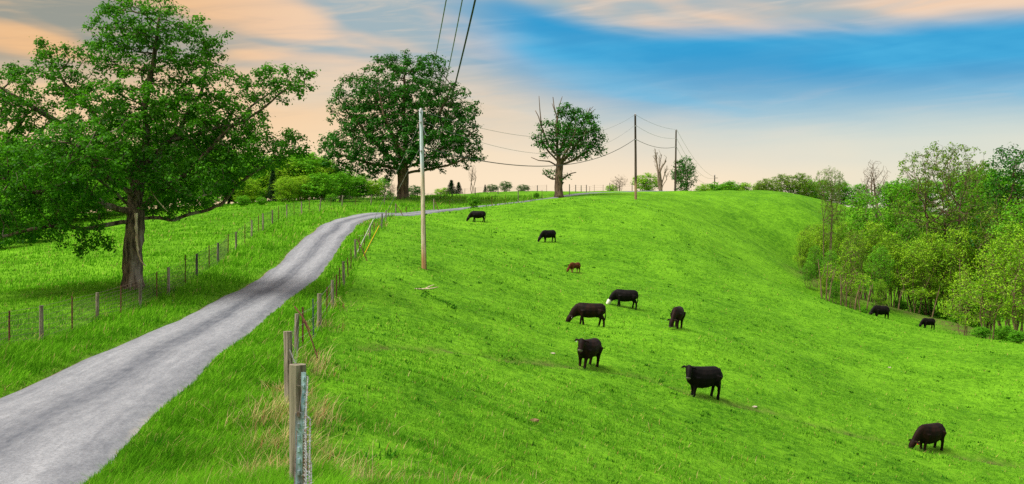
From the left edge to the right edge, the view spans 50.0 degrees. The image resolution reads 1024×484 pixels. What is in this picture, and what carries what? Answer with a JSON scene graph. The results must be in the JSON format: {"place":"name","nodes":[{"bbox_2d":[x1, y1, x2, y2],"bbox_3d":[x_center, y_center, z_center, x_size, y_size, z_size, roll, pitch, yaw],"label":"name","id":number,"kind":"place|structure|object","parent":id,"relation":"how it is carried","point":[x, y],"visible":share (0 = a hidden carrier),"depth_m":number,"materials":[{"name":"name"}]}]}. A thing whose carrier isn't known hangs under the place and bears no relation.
{"place":"outdoors","nodes":[
{"label":"outdoors","id":0,"kind":"place"},
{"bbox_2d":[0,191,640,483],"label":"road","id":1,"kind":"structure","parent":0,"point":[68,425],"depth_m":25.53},
{"bbox_2d":[0,190,1023,483],"bbox_3d":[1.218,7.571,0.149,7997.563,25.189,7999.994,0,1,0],"label":"ground","id":2,"kind":"structure","parent":0,"point":[768,224],"depth_m":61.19,"materials":[{"name":"green plant"}]},
{"bbox_2d":[0,198,26,245],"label":"woodland tree","id":3,"kind":"object","parent":2,"relation":"on","point":[11,228],"visible":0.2,"depth_m":83.89,"materials":[{"name":"green plant"}]},
{"bbox_2d":[7,207,50,239],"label":"woodland tree","id":4,"kind":"object","parent":2,"relation":"on","point":[30,220],"visible":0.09,"depth_m":87.76,"materials":[{"name":"green plant"}]},
{"bbox_2d":[29,180,78,224],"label":"woodland tree","id":5,"kind":"object","parent":2,"relation":"on","point":[56,206],"visible":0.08,"depth_m":105.39,"materials":[{"name":"green plant"}]},
{"bbox_2d":[77,180,120,219],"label":"woodland tree","id":6,"kind":"object","parent":2,"relation":"on","point":[106,211],"visible":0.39,"depth_m":115.81,"materials":[{"name":"green plant"}]},
{"bbox_2d":[116,182,158,212],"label":"woodland tree","id":7,"kind":"object","parent":2,"relation":"on","point":[120,203],"visible":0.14,"depth_m":120.91,"materials":[{"name":"green plant"}]},
{"bbox_2d":[0,0,320,289],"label":"oak tree","id":8,"kind":"object","parent":2,"relation":"on","point":[142,164],"visible":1,"depth_m":48.82,"materials":[{"name":"green plant"}]},
{"bbox_2d":[195,179,222,206],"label":"woodland tree","id":9,"kind":"object","parent":2,"relation":"on","point":[215,199],"visible":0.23,"depth_m":124.28,"materials":[{"name":"green plant"}]},
{"bbox_2d":[217,162,265,202],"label":"woodland tree","id":10,"kind":"object","parent":2,"relation":"on","point":[250,177],"visible":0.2,"depth_m":133.61,"materials":[{"name":"green plant"}]},
{"bbox_2d":[236,195,251,205],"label":"shrub","id":11,"kind":"object","parent":2,"relation":"on","point":[244,201],"visible":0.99,"depth_m":121.75,"materials":[{"name":"green plant"}]},
{"bbox_2d":[233,177,262,203],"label":"pale tree","id":12,"kind":"object","parent":2,"relation":"on","point":[251,196],"visible":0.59,"depth_m":127.43,"materials":[{"name":"green plant"}]},
{"bbox_2d":[248,159,287,199],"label":"woodland tree","id":13,"kind":"object","parent":2,"relation":"on","point":[260,178],"visible":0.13,"depth_m":141.09,"materials":[{"name":"green plant"}]},
{"bbox_2d":[0,193,542,483],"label":"verge grass","id":14,"kind":"structure","parent":2,"relation":"on","point":[153,458],"depth_m":33.84,"materials":[{"name":"green plant"}]},
{"bbox_2d":[0,185,544,346],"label":"roadside fence","id":15,"kind":"object","parent":2,"relation":"on","point":[42,325],"visible":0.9,"depth_m":45.90,"materials":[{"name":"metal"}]},
{"bbox_2d":[266,167,279,201],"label":"dark conifer","id":16,"kind":"object","parent":2,"relation":"on","point":[272,181],"visible":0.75,"depth_m":132.69,"materials":[{"name":"green plant"}]},
{"bbox_2d":[257,159,310,200],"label":"pale tree","id":17,"kind":"object","parent":2,"relation":"on","point":[277,172],"visible":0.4,"depth_m":138.96,"materials":[{"name":"green plant"}]},
{"bbox_2d":[271,176,299,202],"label":"pale tree","id":18,"kind":"object","parent":2,"relation":"on","point":[285,186],"visible":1,"depth_m":127.59,"materials":[{"name":"green plant"}]},
{"bbox_2d":[290,174,316,201],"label":"pale tree","id":19,"kind":"object","parent":2,"relation":"on","point":[300,197],"visible":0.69,"depth_m":129.44,"materials":[{"name":"green plant"}]},
{"bbox_2d":[275,151,334,199],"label":"woodland tree","id":20,"kind":"object","parent":2,"relation":"on","point":[310,164],"visible":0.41,"depth_m":140.16,"materials":[{"name":"green plant"}]},
{"bbox_2d":[297,172,339,200],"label":"woodland tree","id":21,"kind":"object","parent":2,"relation":"on","point":[322,192],"visible":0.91,"depth_m":129.47,"materials":[{"name":"green plant"}]},
{"bbox_2d":[311,166,342,197],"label":"pale tree","id":22,"kind":"object","parent":2,"relation":"on","point":[325,170],"visible":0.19,"depth_m":139.26,"materials":[{"name":"green plant"}]},
{"bbox_2d":[321,171,356,200],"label":"woodland tree","id":23,"kind":"object","parent":2,"relation":"on","point":[339,185],"visible":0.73,"depth_m":133.93,"materials":[{"name":"green plant"}]},
{"bbox_2d":[345,175,372,197],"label":"woodland tree","id":24,"kind":"object","parent":2,"relation":"on","point":[360,185],"visible":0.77,"depth_m":149.38,"materials":[{"name":"green plant"}]},
{"bbox_2d":[365,180,384,196],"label":"pale tree","id":25,"kind":"object","parent":2,"relation":"on","point":[376,187],"visible":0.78,"depth_m":151.58,"materials":[{"name":"green plant"}]},
{"bbox_2d":[373,177,394,196],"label":"woodland tree","id":26,"kind":"object","parent":2,"relation":"on","point":[384,186],"visible":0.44,"depth_m":167.69,"materials":[{"name":"green plant"}]},
{"bbox_2d":[315,48,487,198],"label":"domed tree","id":27,"kind":"object","parent":2,"relation":"on","point":[408,123],"visible":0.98,"depth_m":137.90,"materials":[{"name":"green plant"}]},
{"bbox_2d":[283,190,536,483],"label":"pasture fence","id":28,"kind":"object","parent":2,"relation":"on","point":[296,387],"visible":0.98,"depth_m":10.47,"materials":[{"name":"wood"}]},
{"bbox_2d":[419,108,426,269],"bbox_3d":[-5.283,-2.953,64.946,0.434,9.924,0.341,0,1,-18],"label":"utility pole","id":29,"kind":"object","parent":2,"relation":"on","point":[423,236],"visible":0.98,"depth_m":64.88,"materials":[{"name":"wood"}]},
{"bbox_2d":[422,0,462,135],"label":"power cable","id":30,"kind":"object","parent":29,"relation":"attached to","point":[449,62],"visible":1,"depth_m":19.12,"materials":[{"name":"metal"}]},
{"bbox_2d":[423,0,475,156],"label":"power cable","id":31,"kind":"object","parent":29,"relation":"attached to","point":[458,70],"visible":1,"depth_m":19.33,"materials":[{"name":"black rubber"}]},
{"bbox_2d":[467,194,480,207],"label":"shrub","id":32,"kind":"object","parent":2,"relation":"on","point":[472,202],"visible":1,"depth_m":127.49,"materials":[{"name":"green plant"}]},
{"bbox_2d":[466,211,485,221],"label":"cow","id":33,"kind":"object","parent":2,"relation":"on","point":[477,214],"visible":1,"depth_m":111.48},
{"bbox_2d":[160,219,794,483],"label":"dry grass","id":34,"kind":"structure","parent":2,"relation":"on","point":[316,411],"depth_m":19.41,"materials":[{"name":"plant"}]},
{"bbox_2d":[537,230,555,241],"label":"cow","id":35,"kind":"object","parent":2,"relation":"on","point":[545,234],"visible":1,"depth_m":99.59},
{"bbox_2d":[529,98,608,197],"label":"half dead tree","id":36,"kind":"object","parent":2,"relation":"on","point":[565,143],"visible":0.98,"depth_m":146.59,"materials":[{"name":"green plant"}]},
{"bbox_2d":[565,302,605,326],"bbox_3d":[4.125,4.122,61.626,2.310,1.439,0.858,2,0,-4],"label":"cow","id":37,"kind":"object","parent":2,"relation":"on","point":[582,310],"visible":0.97,"depth_m":61.41},
{"bbox_2d":[574,338,602,368],"bbox_3d":[3.326,4.959,48.867,0.840,1.519,2.112,9,5,32],"label":"cow","id":38,"kind":"object","parent":2,"relation":"on","point":[589,349],"visible":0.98,"depth_m":48.59},
{"bbox_2d":[606,289,637,309],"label":"cow","id":39,"kind":"object","parent":2,"relation":"on","point":[622,295],"visible":0.98,"depth_m":69.88},
{"bbox_2d":[634,114,636,199],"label":"utility pole","id":40,"kind":"object","parent":2,"relation":"on","point":[635,169],"visible":0.94,"depth_m":139.72,"materials":[{"name":"wood"}]},
{"bbox_2d":[425,139,634,166],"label":"power cable","id":41,"kind":"object","parent":40,"relation":"attached to","point":[518,165],"visible":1,"depth_m":82.94,"materials":[{"name":"black rubber"}]},
{"bbox_2d":[630,173,657,190],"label":"pale shrub","id":42,"kind":"object","parent":2,"relation":"on","point":[645,182],"visible":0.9,"depth_m":199.36,"materials":[{"name":"green plant"}]},
{"bbox_2d":[654,150,669,190],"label":"dead tree","id":43,"kind":"object","parent":2,"relation":"on","point":[660,181],"visible":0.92,"depth_m":195.55,"materials":[{"name":"brown wood"}]},
{"bbox_2d":[674,129,676,190],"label":"utility pole","id":44,"kind":"object","parent":2,"relation":"on","point":[675,159],"visible":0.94,"depth_m":171.66,"materials":[{"name":"wood"}]},
{"bbox_2d":[667,306,685,328],"bbox_3d":[9.421,4.368,62.968,0.796,1.335,2.141,3,0,20],"label":"cow","id":45,"kind":"object","parent":2,"relation":"on","point":[677,314],"visible":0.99,"depth_m":62.62},
{"bbox_2d":[670,155,700,190],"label":"tree","id":46,"kind":"object","parent":2,"relation":"on","point":[684,172],"visible":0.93,"depth_m":205.34,"materials":[{"name":"green plant"}]},
{"bbox_2d":[681,365,722,399],"bbox_3d":[8.349,6.149,48.330,2.122,1.599,0.951,2,6,-24],"label":"cow","id":47,"kind":"object","parent":2,"relation":"on","point":[703,376],"visible":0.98,"depth_m":48.06},
{"bbox_2d":[705,180,747,190],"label":"shrub","id":48,"kind":"object","parent":2,"relation":"on","point":[717,187],"visible":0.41,"depth_m":223.95,"materials":[{"name":"green plant"}]},
{"bbox_2d":[753,178,782,190],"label":"tree","id":49,"kind":"object","parent":2,"relation":"on","point":[771,185],"visible":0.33,"depth_m":220.69,"materials":[{"name":"green plant"}]},
{"bbox_2d":[771,173,799,192],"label":"tree","id":50,"kind":"object","parent":2,"relation":"on","point":[781,185],"visible":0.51,"depth_m":224.71,"materials":[{"name":"green plant"}]},
{"bbox_2d":[784,172,818,198],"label":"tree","id":51,"kind":"object","parent":2,"relation":"on","point":[803,181],"visible":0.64,"depth_m":225.15,"materials":[{"name":"green plant"}]},
{"bbox_2d":[791,237,813,273],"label":"sapling clump","id":52,"kind":"object","parent":2,"relation":"on","point":[802,253],"visible":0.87,"depth_m":127.90,"materials":[{"name":"green plant"}]},
{"bbox_2d":[793,229,814,268],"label":"sapling clump","id":53,"kind":"object","parent":2,"relation":"on","point":[804,236],"visible":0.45,"depth_m":131.78,"materials":[{"name":"green plant"}]},
{"bbox_2d":[800,259,814,288],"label":"sapling clump","id":54,"kind":"object","parent":2,"relation":"on","point":[809,276],"visible":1,"depth_m":119.94,"materials":[{"name":"green plant"}]},
{"bbox_2d":[795,180,822,199],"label":"woodland tree","id":55,"kind":"object","parent":2,"relation":"on","point":[814,192],"visible":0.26,"depth_m":233.83,"materials":[{"name":"green plant"}]},
{"bbox_2d":[806,245,823,287],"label":"sapling clump","id":56,"kind":"object","parent":2,"relation":"on","point":[816,247],"visible":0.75,"depth_m":121.91,"materials":[{"name":"green plant"}]},
{"bbox_2d":[806,222,827,278],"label":"sapling clump","id":57,"kind":"object","parent":2,"relation":"on","point":[812,231],"visible":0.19,"depth_m":133.73,"materials":[{"name":"green plant"}]},
{"bbox_2d":[807,223,836,274],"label":"sapling clump","id":58,"kind":"object","parent":2,"relation":"on","point":[819,241],"visible":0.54,"depth_m":127.76,"materials":[{"name":"green plant"}]},
{"bbox_2d":[817,273,829,296],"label":"sapling clump","id":59,"kind":"object","parent":2,"relation":"on","point":[823,281],"visible":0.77,"depth_m":116.96,"materials":[{"name":"green plant"}]},
{"bbox_2d":[813,166,846,282],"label":"open crowned tree","id":60,"kind":"object","parent":2,"relation":"on","point":[825,208],"visible":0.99,"depth_m":125.77,"materials":[{"name":"green plant"}]},
{"bbox_2d":[820,250,843,297],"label":"sapling clump","id":61,"kind":"object","parent":2,"relation":"on","point":[827,254],"visible":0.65,"depth_m":118.89,"materials":[{"name":"green plant"}]},
{"bbox_2d":[827,281,839,302],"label":"sapling clump","id":62,"kind":"object","parent":2,"relation":"on","point":[836,295],"visible":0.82,"depth_m":116.01,"materials":[{"name":"green plant"}]},
{"bbox_2d":[827,221,857,287],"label":"sapling clump","id":63,"kind":"object","parent":2,"relation":"on","point":[840,236],"visible":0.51,"depth_m":129.74,"materials":[{"name":"green plant"}]},
{"bbox_2d":[830,181,856,205],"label":"woodland tree","id":64,"kind":"object","parent":2,"relation":"on","point":[847,190],"visible":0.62,"depth_m":239.00,"materials":[{"name":"green plant"}]},
{"bbox_2d":[817,237,874,307],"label":"lime sapling","id":65,"kind":"object","parent":2,"relation":"on","point":[843,272],"visible":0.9,"depth_m":115.90,"materials":[{"name":"green plant"}]},
{"bbox_2d":[839,230,868,296],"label":"sapling clump","id":66,"kind":"object","parent":2,"relation":"on","point":[858,252],"visible":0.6,"depth_m":123.75,"materials":[{"name":"green plant"}]},
{"bbox_2d":[849,183,873,207],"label":"woodland tree","id":67,"kind":"object","parent":2,"relation":"on","point":[860,185],"visible":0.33,"depth_m":239.52,"materials":[{"name":"green plant"}]},
{"bbox_2d":[830,189,897,299],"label":"sapling clump","id":68,"kind":"object","parent":2,"relation":"on","point":[863,218],"visible":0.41,"depth_m":135.35,"materials":[{"name":"green plant"}]},
{"bbox_2d":[857,160,890,302],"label":"bare tree","id":69,"kind":"object","parent":2,"relation":"on","point":[875,190],"visible":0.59,"depth_m":139.85,"materials":[{"name":"grey wood"}]},
{"bbox_2d":[853,217,897,301],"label":"sapling clump","id":70,"kind":"object","parent":2,"relation":"on","point":[871,240],"visible":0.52,"depth_m":129.70,"materials":[{"name":"green plant"}]},
{"bbox_2d":[857,245,896,305],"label":"sapling clump","id":71,"kind":"object","parent":2,"relation":"on","point":[881,263],"visible":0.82,"depth_m":119.76,"materials":[{"name":"green plant"}]},
{"bbox_2d":[869,305,889,318],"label":"cow","id":72,"kind":"object","parent":2,"relation":"on","point":[877,310],"visible":0.89,"depth_m":104.84},
{"bbox_2d":[871,279,889,305],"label":"sapling clump","id":73,"kind":"object","parent":2,"relation":"on","point":[879,288],"visible":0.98,"depth_m":117.99,"materials":[{"name":"green plant"}]},
{"bbox_2d":[865,207,909,306],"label":"sapling clump","id":74,"kind":"object","parent":2,"relation":"on","point":[888,210],"visible":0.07,"depth_m":141.50,"materials":[{"name":"green plant"}]},
{"bbox_2d":[866,230,912,307],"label":"sapling clump","id":75,"kind":"object","parent":2,"relation":"on","point":[890,248],"visible":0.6,"depth_m":127.73,"materials":[{"name":"green plant"}]},
{"bbox_2d":[874,181,908,209],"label":"woodland tree","id":76,"kind":"object","parent":2,"relation":"on","point":[883,201],"visible":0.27,"depth_m":248.78,"materials":[{"name":"green plant"}]},
{"bbox_2d":[892,298,908,309],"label":"shrub","id":77,"kind":"object","parent":2,"relation":"on","point":[903,305],"visible":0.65,"depth_m":131.86,"materials":[{"name":"green plant"}]},
{"bbox_2d":[868,181,934,310],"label":"sapling clump","id":78,"kind":"object","parent":2,"relation":"on","point":[894,193],"visible":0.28,"depth_m":139.18,"materials":[{"name":"green plant"}]},
{"bbox_2d":[885,178,920,210],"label":"woodland tree","id":79,"kind":"object","parent":2,"relation":"on","point":[907,181],"visible":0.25,"depth_m":248.43,"materials":[{"name":"green plant"}]},
{"bbox_2d":[885,219,925,310],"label":"sapling clump","id":80,"kind":"object","parent":2,"relation":"on","point":[907,238],"visible":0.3,"depth_m":133.87,"materials":[{"name":"green plant"}]},
{"bbox_2d":[891,237,941,313],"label":"sapling clump","id":81,"kind":"object","parent":2,"relation":"on","point":[913,257],"visible":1,"depth_m":125.79,"materials":[{"name":"green plant"}]},
{"bbox_2d":[908,301,934,317],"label":"shrub","id":82,"kind":"object","parent":2,"relation":"on","point":[921,310],"visible":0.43,"depth_m":133.66,"materials":[{"name":"green plant"}]},
{"bbox_2d":[903,177,942,214],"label":"woodland tree","id":83,"kind":"object","parent":2,"relation":"on","point":[930,197],"visible":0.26,"depth_m":248.09,"materials":[{"name":"green plant"}]},
{"bbox_2d":[901,209,952,313],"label":"sapling clump","id":84,"kind":"object","parent":2,"relation":"on","point":[932,254],"visible":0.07,"depth_m":139.32,"materials":[{"name":"green plant"}]},
{"bbox_2d":[908,423,946,451],"bbox_3d":[18.962,8.979,50.194,2.240,1.364,0.814,0,7,-30],"label":"cow","id":85,"kind":"object","parent":2,"relation":"on","point":[930,433],"visible":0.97,"depth_m":49.90},
{"bbox_2d":[919,318,935,329],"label":"cow","id":86,"kind":"object","parent":2,"relation":"on","point":[928,321],"visible":0.91,"depth_m":108.92},
{"bbox_2d":[909,229,955,317],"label":"sapling clump","id":87,"kind":"object","parent":2,"relation":"on","point":[933,272],"visible":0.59,"depth_m":129.45,"materials":[{"name":"green plant"}]},
{"bbox_2d":[931,306,952,319],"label":"shrub","id":88,"kind":"object","parent":2,"relation":"on","point":[938,314],"visible":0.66,"depth_m":127.80,"materials":[{"name":"green plant"}]},
{"bbox_2d":[889,141,1005,320],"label":"open crowned tree","id":89,"kind":"object","parent":2,"relation":"on","point":[952,209],"visible":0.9,"depth_m":132.79,"materials":[{"name":"green plant"}]},
{"bbox_2d":[920,211,975,308],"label":"sapling clump","id":90,"kind":"object","parent":2,"relation":"on","point":[948,220],"visible":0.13,"depth_m":135.67,"materials":[{"name":"green plant"}]},
{"bbox_2d":[933,224,978,323],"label":"sapling clump","id":91,"kind":"object","parent":2,"relation":"on","point":[959,250],"visible":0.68,"depth_m":127.62,"materials":[{"name":"green plant"}]},
{"bbox_2d":[935,166,988,220],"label":"woodland tree","id":92,"kind":"object","parent":2,"relation":"on","point":[941,184],"visible":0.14,"depth_m":248.21,"materials":[{"name":"green plant"}]},
{"bbox_2d":[938,263,988,335],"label":"lime sapling","id":93,"kind":"object","parent":2,"relation":"on","point":[957,317],"visible":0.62,"depth_m":106.00,"materials":[{"name":"green plant"}]},
{"bbox_2d":[942,200,990,325],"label":"sapling clump","id":94,"kind":"object","parent":2,"relation":"on","point":[968,222],"visible":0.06,"depth_m":139.27,"materials":[{"name":"green plant"}]},
{"bbox_2d":[953,305,986,327],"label":"shrub","id":95,"kind":"object","parent":2,"relation":"on","point":[973,326],"visible":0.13,"depth_m":129.26,"materials":[{"name":"green plant"}]},
{"bbox_2d":[949,211,1000,328],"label":"sapling clump","id":96,"kind":"object","parent":2,"relation":"on","point":[975,238],"visible":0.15,"depth_m":129.62,"materials":[{"name":"green plant"}]},
{"bbox_2d":[944,161,1009,327],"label":"tall tree","id":97,"kind":"object","parent":2,"relation":"on","point":[979,195],"visible":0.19,"depth_m":139.48,"materials":[{"name":"green plant"}]},
{"bbox_2d":[971,326,991,338],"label":"shrub","id":98,"kind":"object","parent":2,"relation":"on","point":[979,331],"visible":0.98,"depth_m":97.89,"materials":[{"name":"green plant"}]},
{"bbox_2d":[944,244,1023,338],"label":"lime sapling","id":99,"kind":"object","parent":2,"relation":"on","point":[979,293],"visible":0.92,"depth_m":100.00,"materials":[{"name":"green plant"}]},
{"bbox_2d":[949,142,1023,329],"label":"tall tree","id":100,"kind":"object","parent":2,"relation":"on","point":[1012,166],"visible":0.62,"depth_m":127.27,"materials":[{"name":"green plant"}]},
{"bbox_2d":[971,202,1018,330],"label":"sapling clump","id":101,"kind":"object","parent":2,"relation":"on","point":[986,229],"visible":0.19,"depth_m":126.09,"materials":[{"name":"green plant"}]},
{"bbox_2d":[972,199,1023,331],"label":"sapling clump","id":102,"kind":"object","parent":2,"relation":"on","point":[1008,213],"visible":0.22,"depth_m":122.14,"materials":[{"name":"green plant"}]},
{"bbox_2d":[974,232,1023,342],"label":"lime sapling","id":103,"kind":"object","parent":2,"relation":"on","point":[1011,288],"visible":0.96,"depth_m":98.40,"materials":[{"name":"green plant"}]},
{"bbox_2d":[977,217,1023,333],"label":"sapling clump","id":104,"kind":"object","parent":2,"relation":"on","point":[1003,239],"visible":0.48,"depth_m":117.70,"materials":[{"name":"green plant"}]},
{"bbox_2d":[981,168,1023,213],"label":"woodland tree","id":105,"kind":"object","parent":2,"relation":"on","point":[1008,185],"visible":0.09,"depth_m":246.56,"materials":[{"name":"green plant"}]},
{"bbox_2d":[991,325,1014,341],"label":"shrub","id":106,"kind":"object","parent":2,"relation":"on","point":[1006,330],"visible":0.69,"depth_m":103.90,"materials":[{"name":"green plant"}]},
{"bbox_2d":[1006,330,1023,342],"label":"shrub","id":107,"kind":"object","parent":2,"relation":"on","point":[1017,336],"visible":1,"depth_m":91.94,"materials":[{"name":"green plant"}]},
{"bbox_2d":[0,0,1023,211],"label":"sky","id":108,"kind":"structure","parent":0,"point":[754,90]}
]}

